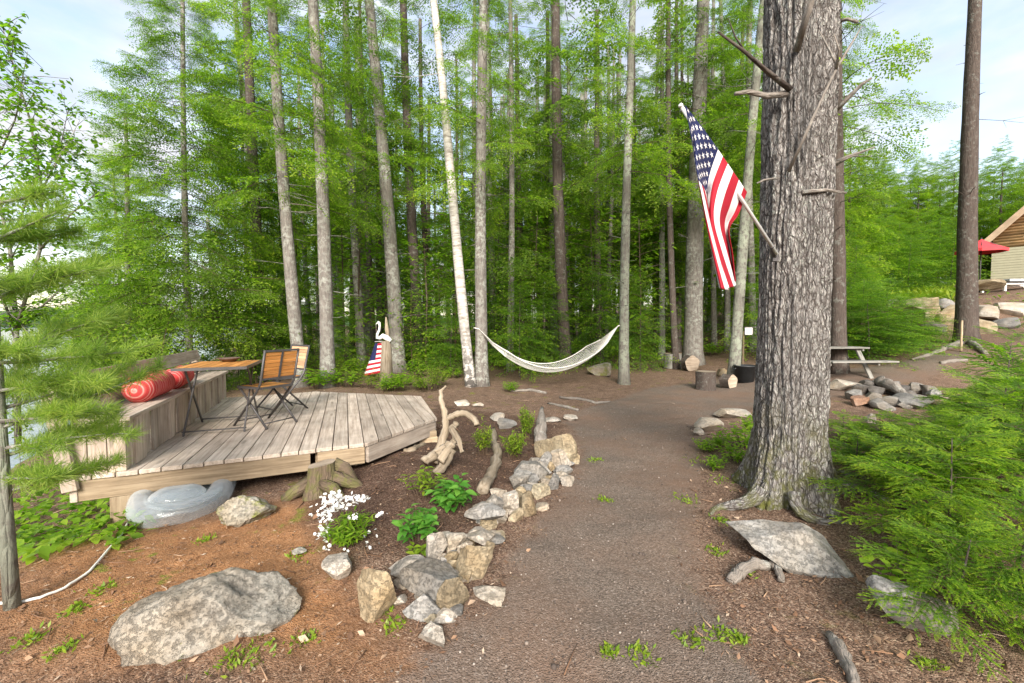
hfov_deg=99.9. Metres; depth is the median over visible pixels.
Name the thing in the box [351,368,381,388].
leafy plant
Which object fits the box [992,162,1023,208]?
evergreen tree
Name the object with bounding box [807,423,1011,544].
hemlock sapling
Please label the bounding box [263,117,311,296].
conifer tree
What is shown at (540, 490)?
wall stone
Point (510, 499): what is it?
wall stone
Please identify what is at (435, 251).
conifer tree
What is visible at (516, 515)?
wall stone
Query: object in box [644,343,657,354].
leafy plant
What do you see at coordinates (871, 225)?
evergreen tree
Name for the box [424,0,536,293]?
conifer tree
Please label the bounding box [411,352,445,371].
leafy plant
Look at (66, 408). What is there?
white pine
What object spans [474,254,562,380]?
young conifer
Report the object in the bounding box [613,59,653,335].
conifer tree
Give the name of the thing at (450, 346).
young conifer
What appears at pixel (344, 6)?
conifer tree
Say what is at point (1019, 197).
evergreen tree
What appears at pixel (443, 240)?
leafy sapling
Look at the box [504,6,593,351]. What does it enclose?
conifer tree
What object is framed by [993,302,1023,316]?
boulder
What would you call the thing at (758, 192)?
conifer tree
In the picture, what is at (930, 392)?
fire ring stone
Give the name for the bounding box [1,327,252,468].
lake water
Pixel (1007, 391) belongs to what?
hemlock sapling
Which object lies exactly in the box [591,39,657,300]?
conifer tree
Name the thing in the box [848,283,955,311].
terrace plants
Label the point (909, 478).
hemlock sapling
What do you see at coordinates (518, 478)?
wall stone
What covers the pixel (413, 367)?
leafy plant
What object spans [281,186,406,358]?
leafy sapling
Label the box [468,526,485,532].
filler stone
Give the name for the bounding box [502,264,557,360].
leafy sapling
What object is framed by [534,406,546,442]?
driftwood slab
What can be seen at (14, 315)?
lakeside tree
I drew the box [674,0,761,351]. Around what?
conifer tree
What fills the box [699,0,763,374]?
conifer tree
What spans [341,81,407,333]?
conifer tree
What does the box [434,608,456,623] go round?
wall stone
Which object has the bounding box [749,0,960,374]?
conifer tree
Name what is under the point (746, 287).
young conifer
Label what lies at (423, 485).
garden plant
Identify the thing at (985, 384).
hemlock sapling
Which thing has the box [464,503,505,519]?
wall stone
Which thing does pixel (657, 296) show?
leafy sapling
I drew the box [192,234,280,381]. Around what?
leafy sapling
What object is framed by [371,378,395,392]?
leafy plant
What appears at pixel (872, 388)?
fire ring stone
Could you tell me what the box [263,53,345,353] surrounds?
conifer tree
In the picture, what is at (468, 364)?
birch tree
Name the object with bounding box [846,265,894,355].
conifer bush
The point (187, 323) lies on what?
hemlock tree
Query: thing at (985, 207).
evergreen tree
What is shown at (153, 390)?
bolster pillow
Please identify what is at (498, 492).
wall stone
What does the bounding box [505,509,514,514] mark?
filler stone
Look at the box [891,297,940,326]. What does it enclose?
boulder
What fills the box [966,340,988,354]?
surface root
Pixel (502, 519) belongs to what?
filler stone
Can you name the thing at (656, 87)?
conifer tree
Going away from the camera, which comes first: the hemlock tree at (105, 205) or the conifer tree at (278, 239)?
the hemlock tree at (105, 205)
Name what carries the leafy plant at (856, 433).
on the ground at (582, 382)
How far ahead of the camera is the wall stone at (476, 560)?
2.48 m
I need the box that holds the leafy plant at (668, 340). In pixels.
[647,331,682,351]
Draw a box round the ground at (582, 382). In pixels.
[0,284,1023,682]
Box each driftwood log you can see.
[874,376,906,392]
[939,358,967,363]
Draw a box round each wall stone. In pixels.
[388,555,423,577]
[400,557,457,602]
[402,594,439,621]
[418,621,444,646]
[426,532,447,558]
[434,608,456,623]
[436,577,469,609]
[443,551,458,560]
[445,532,466,552]
[456,545,492,579]
[457,542,467,553]
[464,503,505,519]
[467,529,495,545]
[473,585,504,606]
[485,494,503,508]
[485,541,494,550]
[489,488,506,496]
[503,490,518,509]
[508,508,523,521]
[509,470,531,488]
[514,460,551,480]
[519,490,536,516]
[531,483,550,499]
[538,451,551,466]
[547,461,554,471]
[548,473,559,489]
[550,449,571,466]
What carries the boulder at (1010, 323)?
on the ground at (582, 382)
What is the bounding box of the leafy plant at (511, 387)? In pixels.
[503,381,520,392]
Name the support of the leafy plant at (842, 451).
on the ground at (582, 382)
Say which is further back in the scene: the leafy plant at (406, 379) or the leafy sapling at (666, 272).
the leafy sapling at (666, 272)
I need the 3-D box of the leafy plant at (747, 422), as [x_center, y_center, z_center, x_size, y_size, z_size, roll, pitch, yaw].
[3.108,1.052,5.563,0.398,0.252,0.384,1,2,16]
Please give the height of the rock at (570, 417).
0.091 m
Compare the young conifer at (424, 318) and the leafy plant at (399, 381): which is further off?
the young conifer at (424, 318)
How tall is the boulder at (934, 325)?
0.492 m
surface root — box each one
[511,388,546,393]
[547,402,578,410]
[559,396,610,403]
[911,340,963,359]
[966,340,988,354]
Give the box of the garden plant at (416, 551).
[406,541,425,555]
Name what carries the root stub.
on the ground at (582, 382)
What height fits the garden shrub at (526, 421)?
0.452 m
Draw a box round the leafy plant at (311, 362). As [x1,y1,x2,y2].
[307,350,319,373]
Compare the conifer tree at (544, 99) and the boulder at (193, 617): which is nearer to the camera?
the boulder at (193, 617)
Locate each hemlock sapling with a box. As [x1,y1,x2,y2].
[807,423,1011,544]
[828,421,904,471]
[829,409,867,442]
[829,412,1023,595]
[841,408,902,449]
[846,417,998,472]
[849,508,1023,682]
[863,472,1023,637]
[864,409,1023,520]
[867,401,1020,458]
[871,360,1023,528]
[882,317,1023,458]
[898,383,1023,499]
[900,391,1016,430]
[912,368,1023,473]
[933,361,1023,428]
[945,377,1023,417]
[961,371,1020,409]
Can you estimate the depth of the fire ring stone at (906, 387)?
8.76 m
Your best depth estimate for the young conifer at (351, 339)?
13.94 m
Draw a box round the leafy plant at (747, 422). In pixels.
[735,413,753,431]
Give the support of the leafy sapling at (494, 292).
on the ground at (582, 382)
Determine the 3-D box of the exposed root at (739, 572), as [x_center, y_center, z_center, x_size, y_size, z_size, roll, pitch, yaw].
[1.406,1.363,2.576,0.353,0.096,0.093,-1,2,-26]
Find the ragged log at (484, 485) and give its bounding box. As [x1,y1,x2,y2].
[477,427,502,494]
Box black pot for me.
[732,364,754,382]
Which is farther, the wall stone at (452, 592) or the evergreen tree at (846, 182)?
the evergreen tree at (846, 182)
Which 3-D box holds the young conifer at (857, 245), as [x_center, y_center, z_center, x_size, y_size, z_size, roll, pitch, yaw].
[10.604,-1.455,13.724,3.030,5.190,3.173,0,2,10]
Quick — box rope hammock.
[473,325,619,371]
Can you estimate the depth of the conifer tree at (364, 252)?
22.67 m
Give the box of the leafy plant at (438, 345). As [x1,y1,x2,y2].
[426,336,444,355]
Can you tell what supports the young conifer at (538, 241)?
on the ground at (582, 382)
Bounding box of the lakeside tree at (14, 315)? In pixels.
[0,11,125,469]
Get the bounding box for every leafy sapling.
[182,261,260,380]
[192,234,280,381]
[227,195,314,348]
[227,290,280,382]
[246,257,316,348]
[247,188,353,327]
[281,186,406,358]
[315,201,409,335]
[334,183,445,326]
[346,170,464,315]
[371,230,459,361]
[388,290,432,357]
[402,199,499,364]
[411,266,473,353]
[424,181,528,353]
[445,183,553,343]
[468,250,524,359]
[488,266,547,372]
[496,211,587,360]
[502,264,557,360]
[515,174,619,317]
[520,228,604,334]
[546,192,645,362]
[567,172,658,355]
[590,213,686,362]
[613,177,710,335]
[629,251,704,335]
[708,186,759,300]
[710,229,758,335]
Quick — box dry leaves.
[0,386,1007,682]
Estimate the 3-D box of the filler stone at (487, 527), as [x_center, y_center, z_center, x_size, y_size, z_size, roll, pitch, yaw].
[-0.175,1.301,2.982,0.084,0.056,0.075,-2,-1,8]
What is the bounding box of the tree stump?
[281,457,362,501]
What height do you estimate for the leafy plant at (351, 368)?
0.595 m
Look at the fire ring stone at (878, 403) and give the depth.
7.77 m
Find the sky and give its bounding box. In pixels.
[0,0,1023,315]
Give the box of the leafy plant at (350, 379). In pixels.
[328,366,365,386]
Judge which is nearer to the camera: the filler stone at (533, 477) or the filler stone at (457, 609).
the filler stone at (457, 609)
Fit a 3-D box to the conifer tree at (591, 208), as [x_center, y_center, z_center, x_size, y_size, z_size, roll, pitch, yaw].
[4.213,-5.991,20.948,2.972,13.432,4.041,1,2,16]
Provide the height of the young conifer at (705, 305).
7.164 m
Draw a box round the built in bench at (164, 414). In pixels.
[42,350,228,492]
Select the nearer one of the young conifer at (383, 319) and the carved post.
the carved post
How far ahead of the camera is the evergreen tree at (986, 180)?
33.15 m
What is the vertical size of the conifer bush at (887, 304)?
2.694 m
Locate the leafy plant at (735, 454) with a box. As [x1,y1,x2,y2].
[714,442,746,462]
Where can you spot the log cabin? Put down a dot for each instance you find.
(1009, 233)
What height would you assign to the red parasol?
2.285 m
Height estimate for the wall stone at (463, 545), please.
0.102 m
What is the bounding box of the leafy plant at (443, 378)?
[432,370,449,385]
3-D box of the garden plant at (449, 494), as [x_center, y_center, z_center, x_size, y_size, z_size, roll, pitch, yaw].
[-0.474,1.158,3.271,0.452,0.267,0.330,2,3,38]
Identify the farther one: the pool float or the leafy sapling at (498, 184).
the leafy sapling at (498, 184)
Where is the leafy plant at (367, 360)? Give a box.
[353,358,368,370]
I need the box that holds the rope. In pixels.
[0,522,128,604]
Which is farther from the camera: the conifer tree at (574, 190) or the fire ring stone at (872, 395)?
the conifer tree at (574, 190)
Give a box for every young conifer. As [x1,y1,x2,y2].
[194,286,273,390]
[236,257,319,383]
[283,231,355,362]
[308,272,372,370]
[366,238,449,358]
[402,255,456,367]
[419,281,474,376]
[427,227,503,357]
[448,225,540,370]
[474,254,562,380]
[503,250,581,373]
[514,225,586,352]
[540,223,619,364]
[550,239,654,369]
[578,228,657,352]
[606,264,678,372]
[644,223,731,352]
[703,177,758,342]
[713,229,758,361]
[845,209,902,346]
[845,221,884,301]
[849,200,911,291]
[849,209,934,294]
[861,217,955,296]
[869,197,953,292]
[881,207,955,290]
[887,195,988,287]
[905,215,992,288]
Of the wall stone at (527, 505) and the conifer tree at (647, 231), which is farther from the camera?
the conifer tree at (647, 231)
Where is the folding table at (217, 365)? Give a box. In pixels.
[170,360,261,436]
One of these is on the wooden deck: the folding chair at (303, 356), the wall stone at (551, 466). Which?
the folding chair at (303, 356)
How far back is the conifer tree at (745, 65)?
24.30 m
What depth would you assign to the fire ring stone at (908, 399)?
7.84 m
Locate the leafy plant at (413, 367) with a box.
[395,359,430,376]
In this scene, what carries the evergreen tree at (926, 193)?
on the ground at (582, 382)
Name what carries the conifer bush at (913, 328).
on the ground at (582, 382)
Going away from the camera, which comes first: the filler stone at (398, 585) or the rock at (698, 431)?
the filler stone at (398, 585)
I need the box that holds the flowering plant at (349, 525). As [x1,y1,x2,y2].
[309,490,387,551]
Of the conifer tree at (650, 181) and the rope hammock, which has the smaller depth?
the rope hammock
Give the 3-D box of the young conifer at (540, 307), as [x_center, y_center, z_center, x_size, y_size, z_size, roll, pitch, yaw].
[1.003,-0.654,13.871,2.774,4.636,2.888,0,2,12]
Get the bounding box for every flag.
[364,341,381,375]
[678,103,778,289]
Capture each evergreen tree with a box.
[619,154,685,354]
[703,99,761,321]
[843,101,903,295]
[844,149,869,267]
[845,164,886,273]
[847,131,908,283]
[851,147,919,264]
[868,161,919,258]
[894,153,935,246]
[896,159,947,270]
[898,197,923,263]
[910,150,983,280]
[912,140,991,284]
[913,154,955,283]
[918,171,995,277]
[934,168,996,279]
[946,134,1023,278]
[978,146,1022,279]
[978,158,1002,221]
[985,159,1023,231]
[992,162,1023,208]
[1005,170,1023,207]
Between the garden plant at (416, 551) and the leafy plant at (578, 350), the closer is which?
the garden plant at (416, 551)
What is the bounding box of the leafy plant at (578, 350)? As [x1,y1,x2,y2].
[555,339,596,361]
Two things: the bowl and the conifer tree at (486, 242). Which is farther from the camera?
the conifer tree at (486, 242)
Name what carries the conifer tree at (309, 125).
on the ground at (582, 382)
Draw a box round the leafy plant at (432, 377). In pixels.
[411,363,448,391]
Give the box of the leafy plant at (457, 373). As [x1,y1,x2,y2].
[443,367,461,377]
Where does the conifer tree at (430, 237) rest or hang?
on the ground at (582, 382)
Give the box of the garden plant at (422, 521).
[391,503,438,545]
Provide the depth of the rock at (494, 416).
6.68 m
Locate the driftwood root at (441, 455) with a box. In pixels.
[420,385,479,475]
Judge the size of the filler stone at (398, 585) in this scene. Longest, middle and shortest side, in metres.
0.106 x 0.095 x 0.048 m
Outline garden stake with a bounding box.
[960,320,962,351]
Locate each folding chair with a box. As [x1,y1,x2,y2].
[233,348,299,429]
[255,344,309,411]
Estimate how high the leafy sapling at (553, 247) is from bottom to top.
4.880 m
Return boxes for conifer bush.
[846,256,944,358]
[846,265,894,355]
[846,279,966,370]
[847,276,971,360]
[848,266,944,350]
[862,293,982,353]
[892,293,956,341]
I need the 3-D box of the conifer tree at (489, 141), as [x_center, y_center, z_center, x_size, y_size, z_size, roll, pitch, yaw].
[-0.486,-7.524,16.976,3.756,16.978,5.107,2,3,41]
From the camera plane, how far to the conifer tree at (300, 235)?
15.30 m
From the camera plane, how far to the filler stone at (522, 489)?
3.67 m
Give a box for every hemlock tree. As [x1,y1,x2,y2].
[1,0,319,406]
[32,80,185,424]
[47,152,172,372]
[157,19,334,378]
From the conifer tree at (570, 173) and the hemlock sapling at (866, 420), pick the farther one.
the conifer tree at (570, 173)
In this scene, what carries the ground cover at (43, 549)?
on the ground at (582, 382)
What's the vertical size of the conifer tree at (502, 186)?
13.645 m
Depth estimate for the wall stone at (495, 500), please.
3.27 m
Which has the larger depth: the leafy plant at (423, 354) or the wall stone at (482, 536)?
the leafy plant at (423, 354)
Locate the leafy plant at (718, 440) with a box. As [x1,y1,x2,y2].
[707,432,733,448]
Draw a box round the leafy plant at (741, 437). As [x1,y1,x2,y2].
[717,423,752,449]
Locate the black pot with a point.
(744, 373)
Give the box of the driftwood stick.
[403,443,425,451]
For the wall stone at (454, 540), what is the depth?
2.71 m
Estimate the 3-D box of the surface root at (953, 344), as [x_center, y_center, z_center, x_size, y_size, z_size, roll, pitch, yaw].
[11.474,0.222,11.549,2.709,0.477,0.210,-1,2,-27]
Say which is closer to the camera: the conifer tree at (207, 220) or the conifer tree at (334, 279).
the conifer tree at (334, 279)
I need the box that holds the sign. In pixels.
[742,327,752,363]
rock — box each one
[216,495,276,527]
[292,547,306,554]
[321,552,351,579]
[356,568,396,622]
[454,400,469,405]
[473,402,483,406]
[490,412,504,420]
[497,417,516,428]
[534,434,577,461]
[546,417,560,421]
[563,414,577,420]
[587,362,611,375]
[693,427,704,435]
[694,417,723,430]
[713,408,751,417]
[717,368,726,375]
[725,519,853,577]
[865,575,958,635]
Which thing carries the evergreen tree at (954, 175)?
on the ground at (582, 382)
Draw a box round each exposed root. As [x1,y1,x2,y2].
[726,556,770,584]
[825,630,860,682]
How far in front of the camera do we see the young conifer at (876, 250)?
21.48 m
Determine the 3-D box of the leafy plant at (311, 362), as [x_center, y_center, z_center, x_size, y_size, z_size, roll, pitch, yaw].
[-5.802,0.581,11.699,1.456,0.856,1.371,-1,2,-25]
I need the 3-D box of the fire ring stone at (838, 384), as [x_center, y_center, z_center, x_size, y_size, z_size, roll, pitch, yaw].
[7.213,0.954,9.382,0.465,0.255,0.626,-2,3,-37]
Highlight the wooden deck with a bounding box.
[70,392,437,523]
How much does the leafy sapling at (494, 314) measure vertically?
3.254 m
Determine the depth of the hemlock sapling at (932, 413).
5.36 m
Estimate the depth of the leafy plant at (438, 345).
18.16 m
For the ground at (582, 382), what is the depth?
2.67 m
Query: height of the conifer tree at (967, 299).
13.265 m
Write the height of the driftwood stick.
0.084 m
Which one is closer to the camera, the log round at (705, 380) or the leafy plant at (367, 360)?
the log round at (705, 380)
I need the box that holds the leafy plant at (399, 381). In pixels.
[380,372,412,391]
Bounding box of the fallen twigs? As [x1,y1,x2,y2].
[0,400,1006,682]
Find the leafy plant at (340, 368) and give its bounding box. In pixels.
[317,360,348,377]
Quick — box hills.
[0,306,473,326]
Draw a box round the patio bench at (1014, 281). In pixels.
[980,279,1023,292]
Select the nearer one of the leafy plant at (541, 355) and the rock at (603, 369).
the rock at (603, 369)
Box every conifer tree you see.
[171,0,316,374]
[175,0,387,387]
[205,217,226,348]
[207,0,306,273]
[232,0,348,344]
[248,0,393,388]
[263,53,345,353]
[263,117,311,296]
[270,117,315,305]
[271,20,343,347]
[295,0,434,365]
[298,145,348,296]
[298,215,314,312]
[299,128,347,328]
[301,0,427,356]
[306,90,373,353]
[307,75,349,347]
[311,16,400,352]
[323,0,443,372]
[325,102,383,353]
[334,94,404,303]
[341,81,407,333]
[347,77,408,340]
[360,0,501,365]
[373,64,419,291]
[373,107,445,344]
[396,102,452,337]
[397,154,434,340]
[400,18,470,353]
[403,133,446,309]
[404,0,539,386]
[417,56,473,346]
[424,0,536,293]
[430,187,450,337]
[431,86,473,303]
[431,190,471,334]
[434,0,553,358]
[436,94,472,296]
[454,0,560,371]
[464,93,517,345]
[464,144,514,340]
[486,97,532,283]
[490,9,576,351]
[490,51,531,310]
[491,77,539,349]
[495,74,544,341]
[504,0,639,367]
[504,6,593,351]
[508,0,593,356]
[514,68,573,334]
[515,116,532,337]
[519,5,608,353]
[521,60,576,340]
[531,65,590,267]
[551,0,656,361]
[563,56,600,338]
[565,93,593,343]
[567,49,653,355]
[570,0,700,384]
[570,78,616,343]
[570,80,619,348]
[585,44,635,331]
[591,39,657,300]
[601,72,641,268]
[603,40,683,350]
[611,0,760,368]
[612,6,706,360]
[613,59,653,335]
[613,120,650,339]
[629,10,686,338]
[631,1,734,274]
[631,96,650,329]
[632,0,760,365]
[638,0,720,351]
[673,0,760,346]
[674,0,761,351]
[681,4,740,331]
[684,65,707,264]
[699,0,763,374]
[703,30,758,314]
[704,246,707,303]
[707,0,762,352]
[707,39,726,313]
[716,1,762,315]
[721,14,762,155]
[734,78,844,265]
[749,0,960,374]
[755,21,894,194]
[946,0,1021,343]
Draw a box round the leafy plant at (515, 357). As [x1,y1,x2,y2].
[498,347,529,369]
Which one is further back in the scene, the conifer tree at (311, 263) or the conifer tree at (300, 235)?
the conifer tree at (311, 263)
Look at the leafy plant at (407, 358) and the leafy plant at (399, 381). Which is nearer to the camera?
the leafy plant at (399, 381)
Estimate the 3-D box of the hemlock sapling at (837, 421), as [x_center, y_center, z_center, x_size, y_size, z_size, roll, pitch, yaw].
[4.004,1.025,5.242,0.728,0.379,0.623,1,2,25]
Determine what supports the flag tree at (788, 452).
on the ground at (582, 382)
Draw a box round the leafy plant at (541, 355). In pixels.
[526,348,548,365]
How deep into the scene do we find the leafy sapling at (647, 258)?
14.91 m
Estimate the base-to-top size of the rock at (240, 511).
0.240 m
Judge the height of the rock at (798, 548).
0.278 m
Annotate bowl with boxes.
[217,357,240,361]
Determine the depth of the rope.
2.49 m
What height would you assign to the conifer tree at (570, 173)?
16.816 m
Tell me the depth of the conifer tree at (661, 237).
16.15 m
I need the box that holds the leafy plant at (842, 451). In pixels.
[829,433,869,462]
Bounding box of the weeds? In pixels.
[0,452,953,678]
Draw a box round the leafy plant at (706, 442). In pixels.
[692,437,718,452]
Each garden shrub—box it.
[471,416,492,454]
[498,427,526,459]
[518,405,534,440]
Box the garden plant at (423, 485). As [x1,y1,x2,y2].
[397,465,446,498]
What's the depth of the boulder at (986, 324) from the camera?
13.51 m
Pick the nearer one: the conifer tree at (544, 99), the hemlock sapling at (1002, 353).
the hemlock sapling at (1002, 353)
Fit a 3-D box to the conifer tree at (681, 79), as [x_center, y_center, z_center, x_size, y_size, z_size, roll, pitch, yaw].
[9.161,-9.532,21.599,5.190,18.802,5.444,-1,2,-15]
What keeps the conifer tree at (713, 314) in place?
on the ground at (582, 382)
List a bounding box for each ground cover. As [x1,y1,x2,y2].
[13,449,158,564]
[878,290,1023,311]
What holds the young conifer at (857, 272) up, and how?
on the ground at (582, 382)
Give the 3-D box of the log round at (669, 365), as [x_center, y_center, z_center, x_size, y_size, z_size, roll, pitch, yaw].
[5.374,0.641,14.375,0.596,0.494,0.583,0,2,0]
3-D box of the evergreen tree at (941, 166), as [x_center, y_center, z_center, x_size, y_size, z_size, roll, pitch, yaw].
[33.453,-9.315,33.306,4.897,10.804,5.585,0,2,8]
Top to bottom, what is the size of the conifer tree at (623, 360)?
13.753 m
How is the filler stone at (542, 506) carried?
on the ground at (582, 382)
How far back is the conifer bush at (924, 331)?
12.08 m
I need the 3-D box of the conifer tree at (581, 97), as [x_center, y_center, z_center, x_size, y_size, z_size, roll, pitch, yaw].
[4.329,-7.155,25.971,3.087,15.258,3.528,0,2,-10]
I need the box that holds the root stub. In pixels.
[769,560,784,582]
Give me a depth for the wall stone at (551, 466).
4.30 m
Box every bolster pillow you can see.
[121,370,174,402]
[166,365,194,388]
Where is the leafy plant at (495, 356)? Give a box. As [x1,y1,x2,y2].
[488,346,506,364]
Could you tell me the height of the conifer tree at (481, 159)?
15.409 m
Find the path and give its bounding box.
[394,351,977,682]
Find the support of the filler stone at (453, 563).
on the ground at (582, 382)
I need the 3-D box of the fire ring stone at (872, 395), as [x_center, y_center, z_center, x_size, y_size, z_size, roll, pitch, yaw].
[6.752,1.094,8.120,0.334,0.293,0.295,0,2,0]
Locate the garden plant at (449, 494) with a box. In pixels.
[424,473,478,512]
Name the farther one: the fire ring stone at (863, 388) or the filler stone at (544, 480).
the fire ring stone at (863, 388)
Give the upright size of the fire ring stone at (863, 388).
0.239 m
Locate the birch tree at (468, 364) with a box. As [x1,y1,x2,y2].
[394,0,476,387]
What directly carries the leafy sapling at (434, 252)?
on the ground at (582, 382)
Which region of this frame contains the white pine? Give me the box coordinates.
[0,170,176,610]
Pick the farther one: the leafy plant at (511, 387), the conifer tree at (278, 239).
the conifer tree at (278, 239)
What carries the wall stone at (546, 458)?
on the ground at (582, 382)
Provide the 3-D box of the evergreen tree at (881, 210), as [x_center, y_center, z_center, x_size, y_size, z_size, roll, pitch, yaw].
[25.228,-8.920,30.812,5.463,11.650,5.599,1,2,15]
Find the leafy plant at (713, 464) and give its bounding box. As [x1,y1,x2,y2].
[703,454,727,470]
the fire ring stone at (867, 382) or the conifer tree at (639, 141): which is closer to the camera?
the fire ring stone at (867, 382)
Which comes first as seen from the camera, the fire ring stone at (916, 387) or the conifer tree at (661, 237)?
the fire ring stone at (916, 387)
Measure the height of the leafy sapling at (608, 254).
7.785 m
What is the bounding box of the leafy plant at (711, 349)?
[703,342,725,355]
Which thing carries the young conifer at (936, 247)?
on the ground at (582, 382)
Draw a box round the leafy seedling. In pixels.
[859,526,946,597]
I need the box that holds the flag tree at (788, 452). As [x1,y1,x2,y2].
[709,0,902,524]
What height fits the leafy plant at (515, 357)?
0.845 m
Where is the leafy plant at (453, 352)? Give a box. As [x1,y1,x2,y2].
[439,343,461,361]
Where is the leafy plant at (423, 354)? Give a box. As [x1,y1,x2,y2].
[406,343,446,367]
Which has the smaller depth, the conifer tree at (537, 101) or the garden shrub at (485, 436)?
the garden shrub at (485, 436)
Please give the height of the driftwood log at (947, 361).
0.165 m
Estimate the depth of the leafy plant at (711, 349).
16.18 m
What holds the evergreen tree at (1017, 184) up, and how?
on the ground at (582, 382)
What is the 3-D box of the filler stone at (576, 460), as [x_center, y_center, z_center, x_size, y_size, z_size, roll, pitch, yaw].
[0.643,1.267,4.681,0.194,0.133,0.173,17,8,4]
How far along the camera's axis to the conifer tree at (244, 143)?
16.94 m
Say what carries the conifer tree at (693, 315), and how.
on the ground at (582, 382)
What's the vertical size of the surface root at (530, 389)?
0.100 m
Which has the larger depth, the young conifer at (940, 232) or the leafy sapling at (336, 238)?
the young conifer at (940, 232)
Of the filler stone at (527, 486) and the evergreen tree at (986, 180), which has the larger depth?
the evergreen tree at (986, 180)
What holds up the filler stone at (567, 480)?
on the path
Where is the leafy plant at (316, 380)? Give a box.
[295,368,342,389]
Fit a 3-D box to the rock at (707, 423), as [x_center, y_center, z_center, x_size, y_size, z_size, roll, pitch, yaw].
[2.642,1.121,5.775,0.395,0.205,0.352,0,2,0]
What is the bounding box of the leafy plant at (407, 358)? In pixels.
[405,345,414,363]
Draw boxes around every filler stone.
[393,594,406,605]
[394,578,405,589]
[424,613,436,622]
[447,560,456,568]
[450,603,463,615]
[460,570,471,582]
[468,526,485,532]
[480,519,497,528]
[481,525,492,530]
[491,533,504,544]
[496,511,507,523]
[496,530,505,538]
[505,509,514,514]
[515,486,525,492]
[516,490,522,502]
[523,484,532,490]
[528,473,538,482]
[535,502,548,511]
[541,477,549,484]
[555,465,572,473]
[556,471,566,477]
[560,474,573,486]
[573,453,579,463]
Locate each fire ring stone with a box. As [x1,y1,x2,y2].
[830,379,859,390]
[845,389,862,398]
[850,395,869,406]
[852,384,868,394]
[858,379,878,386]
[864,392,883,404]
[865,414,875,423]
[867,385,884,394]
[868,398,895,410]
[883,396,898,406]
[885,384,909,394]
[892,393,934,408]
[896,402,912,408]
[909,382,922,393]
[920,384,935,394]
[925,388,941,395]
[929,396,950,404]
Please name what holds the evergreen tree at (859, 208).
on the ground at (582, 382)
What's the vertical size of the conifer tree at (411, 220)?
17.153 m
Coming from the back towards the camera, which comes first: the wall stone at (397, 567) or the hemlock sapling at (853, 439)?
the hemlock sapling at (853, 439)
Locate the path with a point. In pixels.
(691, 399)
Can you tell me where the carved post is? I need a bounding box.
[376,317,392,383]
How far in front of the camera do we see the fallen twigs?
2.41 m
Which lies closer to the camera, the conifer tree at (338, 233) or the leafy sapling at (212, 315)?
the leafy sapling at (212, 315)
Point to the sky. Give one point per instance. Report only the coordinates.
(63, 37)
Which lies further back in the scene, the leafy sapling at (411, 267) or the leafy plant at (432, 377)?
the leafy sapling at (411, 267)
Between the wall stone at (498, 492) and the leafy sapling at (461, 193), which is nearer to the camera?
the wall stone at (498, 492)
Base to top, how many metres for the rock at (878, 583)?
0.296 m
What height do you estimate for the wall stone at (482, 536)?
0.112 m
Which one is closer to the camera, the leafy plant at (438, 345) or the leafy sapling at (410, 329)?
the leafy sapling at (410, 329)
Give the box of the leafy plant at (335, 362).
[316,353,344,368]
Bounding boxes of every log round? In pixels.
[663,353,681,368]
[680,355,699,370]
[695,370,715,390]
[719,374,736,387]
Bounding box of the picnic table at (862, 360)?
[831,346,899,378]
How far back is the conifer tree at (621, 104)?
31.72 m
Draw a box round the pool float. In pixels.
[125,479,236,528]
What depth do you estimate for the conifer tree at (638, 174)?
18.73 m
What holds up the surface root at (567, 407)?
on the ground at (582, 382)
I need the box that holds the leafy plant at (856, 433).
[832,424,891,446]
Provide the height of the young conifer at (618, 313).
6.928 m
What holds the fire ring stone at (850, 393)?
on the ground at (582, 382)
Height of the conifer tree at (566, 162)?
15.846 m
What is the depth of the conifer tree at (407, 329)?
28.95 m
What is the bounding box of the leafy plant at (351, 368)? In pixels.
[335,358,367,376]
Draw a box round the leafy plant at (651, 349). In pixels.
[630,337,662,361]
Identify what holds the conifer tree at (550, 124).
on the ground at (582, 382)
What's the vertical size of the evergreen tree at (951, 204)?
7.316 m
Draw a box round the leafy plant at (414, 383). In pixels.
[408,377,429,390]
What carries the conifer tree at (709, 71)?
on the ground at (582, 382)
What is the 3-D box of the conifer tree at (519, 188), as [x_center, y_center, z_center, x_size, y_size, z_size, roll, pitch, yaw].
[0.815,-6.586,18.210,4.337,14.907,3.904,1,2,23]
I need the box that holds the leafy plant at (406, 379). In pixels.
[395,372,413,385]
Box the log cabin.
[982,206,1023,278]
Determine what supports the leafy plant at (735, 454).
on the ground at (582, 382)
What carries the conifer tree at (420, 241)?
on the ground at (582, 382)
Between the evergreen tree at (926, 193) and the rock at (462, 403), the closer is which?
the rock at (462, 403)
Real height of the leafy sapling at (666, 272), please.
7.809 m
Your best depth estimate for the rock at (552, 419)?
6.66 m
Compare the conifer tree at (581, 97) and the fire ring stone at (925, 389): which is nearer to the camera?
the fire ring stone at (925, 389)
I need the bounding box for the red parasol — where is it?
[954,238,1008,291]
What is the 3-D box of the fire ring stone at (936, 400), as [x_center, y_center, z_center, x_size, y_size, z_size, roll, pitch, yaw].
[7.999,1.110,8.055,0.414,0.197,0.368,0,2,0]
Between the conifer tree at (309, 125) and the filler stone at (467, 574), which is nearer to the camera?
the filler stone at (467, 574)
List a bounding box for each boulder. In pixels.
[107,567,301,666]
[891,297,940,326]
[920,321,946,334]
[934,304,954,329]
[939,298,954,308]
[954,279,1006,290]
[979,305,999,319]
[979,319,997,333]
[992,317,1020,328]
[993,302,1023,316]
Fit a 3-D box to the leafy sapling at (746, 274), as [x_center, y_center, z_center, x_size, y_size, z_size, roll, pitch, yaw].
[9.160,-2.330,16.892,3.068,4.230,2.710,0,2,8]
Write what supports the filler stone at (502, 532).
on the ground at (582, 382)

